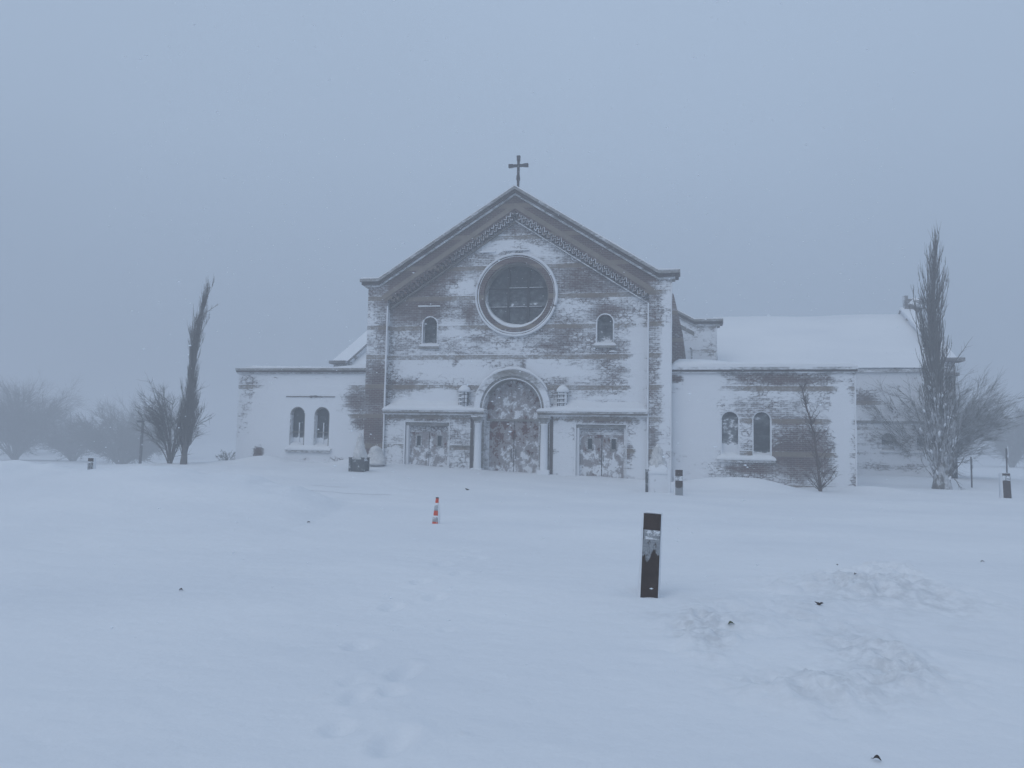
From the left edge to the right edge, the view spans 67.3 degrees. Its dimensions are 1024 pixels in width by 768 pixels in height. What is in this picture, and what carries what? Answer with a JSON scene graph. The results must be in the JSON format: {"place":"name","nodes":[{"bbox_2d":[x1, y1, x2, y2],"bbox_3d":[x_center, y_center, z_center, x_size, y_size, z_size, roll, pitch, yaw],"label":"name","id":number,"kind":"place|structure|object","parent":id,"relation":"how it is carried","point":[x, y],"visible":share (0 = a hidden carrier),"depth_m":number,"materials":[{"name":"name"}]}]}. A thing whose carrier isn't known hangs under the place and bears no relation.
{"place":"outdoors","nodes":[
{"label":"outdoors","id":0,"kind":"place"},
{"bbox_2d":[311,484,389,494],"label":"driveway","id":1,"kind":"structure","parent":0,"point":[345,492],"depth_m":23.05,"materials":[{"name":"white snow"}]},
{"bbox_2d":[0,437,1023,767],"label":"ground","id":2,"kind":"structure","parent":0,"point":[544,639],"depth_m":6.85,"materials":[{"name":"white snow"}]},
{"bbox_2d":[0,377,75,459],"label":"bare tree","id":3,"kind":"object","parent":2,"relation":"on","point":[21,430],"visible":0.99,"depth_m":83.05,"materials":[{"name":"plant"}]},
{"bbox_2d":[0,363,92,452],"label":"bare tree","id":4,"kind":"object","parent":2,"relation":"on","point":[64,403],"visible":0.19,"depth_m":126.74,"materials":[{"name":"plant"}]},
{"bbox_2d":[38,411,116,460],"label":"bare tree","id":5,"kind":"object","parent":2,"relation":"on","point":[68,450],"visible":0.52,"depth_m":86.84,"materials":[{"name":"plant"}]},
{"bbox_2d":[87,457,95,469],"bbox_3d":[-14.770,3.181,26.973,0.253,1.205,0.190,1,-4,-5],"label":"bollard","id":6,"kind":"object","parent":2,"relation":"on","point":[91,463],"visible":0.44,"depth_m":26.92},
{"bbox_2d":[59,403,178,463],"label":"bare tree","id":7,"kind":"object","parent":2,"relation":"on","point":[123,447],"visible":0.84,"depth_m":79.03,"materials":[{"name":"plant"}]},
{"bbox_2d":[137,420,144,463],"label":"lamp post","id":8,"kind":"object","parent":2,"relation":"on","point":[141,446],"visible":0.7,"depth_m":44.04,"materials":[{"name":"metal"}]},
{"bbox_2d":[83,382,198,459],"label":"bare tree","id":9,"kind":"object","parent":2,"relation":"on","point":[127,419],"visible":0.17,"depth_m":109.31,"materials":[{"name":"plant"}]},
{"bbox_2d":[129,376,215,462],"bbox_3d":[-15.372,1.744,34.840,3.641,4.403,3.442,3,-5,-22],"label":"bare tree","id":10,"kind":"object","parent":2,"relation":"on","point":[161,425],"visible":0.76,"depth_m":34.44,"materials":[{"name":"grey plant"}]},
{"bbox_2d":[175,276,217,464],"bbox_3d":[-13.903,-0.438,34.129,1.941,9.180,1.118,0,-4,13],"label":"poplar tree","id":11,"kind":"object","parent":2,"relation":"on","point":[185,431],"visible":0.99,"depth_m":34.15,"materials":[{"name":"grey plant"}]},
{"bbox_2d":[215,450,235,460],"bbox_3d":[-14.855,4.016,40.004,1.258,1.294,1.390,0,-4,13],"label":"bare shrub","id":12,"kind":"object","parent":2,"relation":"on","point":[226,455],"visible":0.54,"depth_m":39.89,"materials":[{"name":"plant"}]},
{"bbox_2d":[348,457,369,471],"bbox_3d":[-5.819,3.249,29.245,0.610,0.935,0.610,0,-4,13],"label":"planter","id":13,"kind":"object","parent":2,"relation":"on","point":[359,465],"visible":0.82,"depth_m":29.02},
{"bbox_2d":[352,432,367,459],"bbox_3d":[-5.788,2.529,29.300,0.602,1.380,0.592,0,-4,13],"label":"conifer shrub","id":14,"kind":"object","parent":13,"relation":"in","point":[359,452],"visible":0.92,"depth_m":29.16,"materials":[{"name":"white plant"}]},
{"bbox_2d":[366,446,385,466],"bbox_3d":[-5.573,3.102,31.607,0.929,1.140,0.964,3,-5,-23],"label":"rounded shrub","id":15,"kind":"object","parent":2,"relation":"on","point":[377,456],"visible":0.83,"depth_m":31.35,"materials":[{"name":"white plant"}]},
{"bbox_2d":[432,497,439,523],"bbox_3d":[-1.475,2.571,14.973,0.316,0.726,0.316,3,-4,1],"label":"traffic cone","id":16,"kind":"object","parent":2,"relation":"on","point":[436,518],"visible":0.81,"depth_m":14.94,"materials":[{"name":"plastic"}]},
{"bbox_2d":[235,155,964,486],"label":"church","id":17,"kind":"structure","parent":2,"relation":"on","point":[619,398],"depth_m":32.97,"materials":[{"name":"brick"}]},
{"bbox_2d":[289,407,304,444],"bbox_3d":[-9.725,2.007,35.011,0.740,1.940,0.290,0,-4,13],"label":"arched window","id":18,"kind":"structure","parent":17,"relation":"in","point":[297,421],"depth_m":35.13,"materials":[{"name":"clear glass"}]},
{"bbox_2d":[314,407,329,445],"bbox_3d":[-8.554,2.010,34.750,0.740,1.940,0.290,0,-4,13],"label":"arched window","id":19,"kind":"structure","parent":17,"relation":"in","point":[321,421],"depth_m":34.86,"materials":[{"name":"grey glass"}]},
{"bbox_2d":[409,432,429,465],"bbox_3d":[-4.037,3.152,33.406,0.867,2.670,0.085,0,-4,13],"label":"side door","id":20,"kind":"structure","parent":17,"relation":"in","point":[419,441],"depth_m":33.41,"materials":[{"name":"brown wood"}]},
{"bbox_2d":[419,316,439,348],"bbox_3d":[-3.575,-2.252,33.785,0.940,1.440,0.400,0,-4,13],"label":"arched window","id":21,"kind":"structure","parent":17,"relation":"in","point":[431,326],"depth_m":33.92,"materials":[{"name":"grey glass"}]},
{"bbox_2d":[429,432,447,466],"bbox_3d":[-3.155,3.154,33.210,0.867,2.670,0.085,0,-4,13],"label":"side door","id":22,"kind":"structure","parent":17,"relation":"in","point":[438,440],"depth_m":33.22,"materials":[{"name":"brown wood"}]},
{"bbox_2d":[489,421,513,471],"bbox_3d":[-0.464,3.006,32.893,1.064,2.820,0.156,0,-4,13],"label":"portal door","id":23,"kind":"structure","parent":17,"relation":"in","point":[501,443],"depth_m":32.94,"materials":[{"name":"metal"}]},
{"bbox_2d":[475,253,557,336],"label":"round window","id":24,"kind":"structure","parent":17,"relation":"in","point":[496,293],"depth_m":33.25,"materials":[{"name":"grey glass"}]},
{"bbox_2d":[514,421,538,472],"bbox_3d":[0.606,3.008,32.655,1.064,2.820,0.156,0,-4,13],"label":"portal door","id":25,"kind":"structure","parent":17,"relation":"in","point":[525,456],"depth_m":32.70,"materials":[{"name":"metal"}]},
{"bbox_2d":[579,435,601,475],"bbox_3d":[3.240,3.168,31.783,0.897,2.670,0.085,0,-4,13],"label":"side door","id":26,"kind":"structure","parent":17,"relation":"in","point":[590,445],"depth_m":31.78,"materials":[{"name":"brown wood"}]},
{"bbox_2d":[593,313,615,347],"bbox_3d":[3.891,-2.216,32.118,0.960,1.460,0.400,0,-4,13],"label":"arched window","id":27,"kind":"structure","parent":17,"relation":"in","point":[605,327],"depth_m":32.26,"materials":[{"name":"grey glass"}]},
{"bbox_2d":[602,435,623,477],"bbox_3d":[4.145,3.168,31.556,0.897,2.670,0.134,0,-4,13],"label":"side door","id":28,"kind":"structure","parent":17,"relation":"in","point":[612,445],"depth_m":31.57,"materials":[{"name":"brown wood"}]},
{"bbox_2d":[721,411,739,454],"bbox_3d":[8.751,2.046,30.889,0.740,1.940,0.290,0,-4,13],"label":"arched window","id":29,"kind":"structure","parent":17,"relation":"in","point":[730,430],"depth_m":30.99,"materials":[{"name":"grey glass"}]},
{"bbox_2d":[752,411,771,455],"bbox_3d":[9.942,2.049,30.624,0.740,1.940,0.290,0,-4,13],"label":"arched window","id":30,"kind":"structure","parent":17,"relation":"in","point":[761,420],"depth_m":30.72,"materials":[{"name":"grey glass"}]},
{"bbox_2d":[879,433,896,451],"bbox_3d":[18.736,2.927,38.361,0.840,0.950,0.400,0,-4,13],"label":"arched window","id":31,"kind":"structure","parent":17,"relation":"in","point":[885,448],"depth_m":38.50,"materials":[{"name":"grey glass"}]},
{"bbox_2d":[914,434,926,452],"bbox_3d":[20.297,2.930,38.013,0.840,0.950,0.400,0,-4,13],"label":"arched window","id":32,"kind":"structure","parent":17,"relation":"in","point":[918,447],"depth_m":38.18,"materials":[{"name":"grey glass"}]},
{"bbox_2d":[637,511,662,597],"bbox_3d":[1.475,1.967,8.248,0.243,1.196,0.183,2,-4,13],"label":"bollard","id":33,"kind":"object","parent":2,"relation":"on","point":[650,559],"visible":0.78,"depth_m":8.17,"materials":[{"name":"black metal"}]},
{"bbox_2d":[645,464,670,492],"bbox_3d":[4.914,3.313,25.871,0.830,1.390,0.830,0,-4,13],"label":"planter","id":34,"kind":"object","parent":2,"relation":"on","point":[658,479],"visible":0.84,"depth_m":25.54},
{"bbox_2d":[648,444,666,466],"bbox_3d":[4.900,2.591,25.933,0.652,1.160,0.670,0,-4,13],"label":"conifer shrub","id":35,"kind":"object","parent":34,"relation":"in","point":[656,458],"visible":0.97,"depth_m":25.81,"materials":[{"name":"white plant"}]},
{"bbox_2d":[674,469,683,495],"bbox_3d":[5.296,3.294,24.452,0.313,1.175,0.235,-1,-5,13],"label":"bollard","id":36,"kind":"object","parent":2,"relation":"on","point":[678,481],"visible":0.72,"depth_m":24.35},
{"bbox_2d":[795,379,840,491],"bbox_3d":[11.144,1.968,28.049,1.648,4.462,1.182,0,-4,13],"label":"sapling","id":37,"kind":"object","parent":2,"relation":"on","point":[821,486],"visible":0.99,"depth_m":27.98,"materials":[{"name":"plant"}]},
{"bbox_2d":[857,359,1023,477],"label":"bare shrub","id":38,"kind":"object","parent":2,"relation":"on","point":[970,414],"visible":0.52,"depth_m":36.77,"materials":[{"name":"plant"}]},
{"bbox_2d":[909,223,972,489],"bbox_3d":[17.542,-0.970,31.700,2.193,11.743,1.680,1,-4,-3],"label":"poplar tree","id":39,"kind":"object","parent":2,"relation":"on","point":[940,431],"visible":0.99,"depth_m":31.40,"materials":[{"name":"grey plant"}]},
{"bbox_2d":[970,454,973,487],"bbox_3d":[19.468,3.872,32.528,0.122,1.809,0.300,-2,-5,35],"label":"sign post","id":40,"kind":"object","parent":2,"relation":"on","point":[971,463],"visible":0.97,"depth_m":32.52,"materials":[{"name":"metal"}]},
{"bbox_2d":[974,398,1023,466],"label":"bare tree","id":41,"kind":"object","parent":2,"relation":"on","point":[1015,441],"visible":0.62,"depth_m":83.85,"materials":[{"name":"plant"}]},
{"bbox_2d":[998,473,1011,497],"bbox_3d":[16.842,3.636,26.270,0.327,1.202,0.245,-2,-5,12],"label":"bollard","id":42,"kind":"object","parent":2,"relation":"on","point":[1005,491],"visible":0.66,"depth_m":26.18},
{"bbox_2d":[1005,446,1008,472],"bbox_3d":[21.601,3.764,33.526,0.116,2.130,0.300,-1,-5,31],"label":"sign post","id":43,"kind":"object","parent":2,"relation":"on","point":[1007,453],"visible":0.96,"depth_m":33.52,"materials":[{"name":"metal"}]},
{"bbox_2d":[0,0,1023,456],"label":"sky","id":44,"kind":"structure","parent":0,"point":[66,110],"materials":[{"name":"grey"}]}
]}

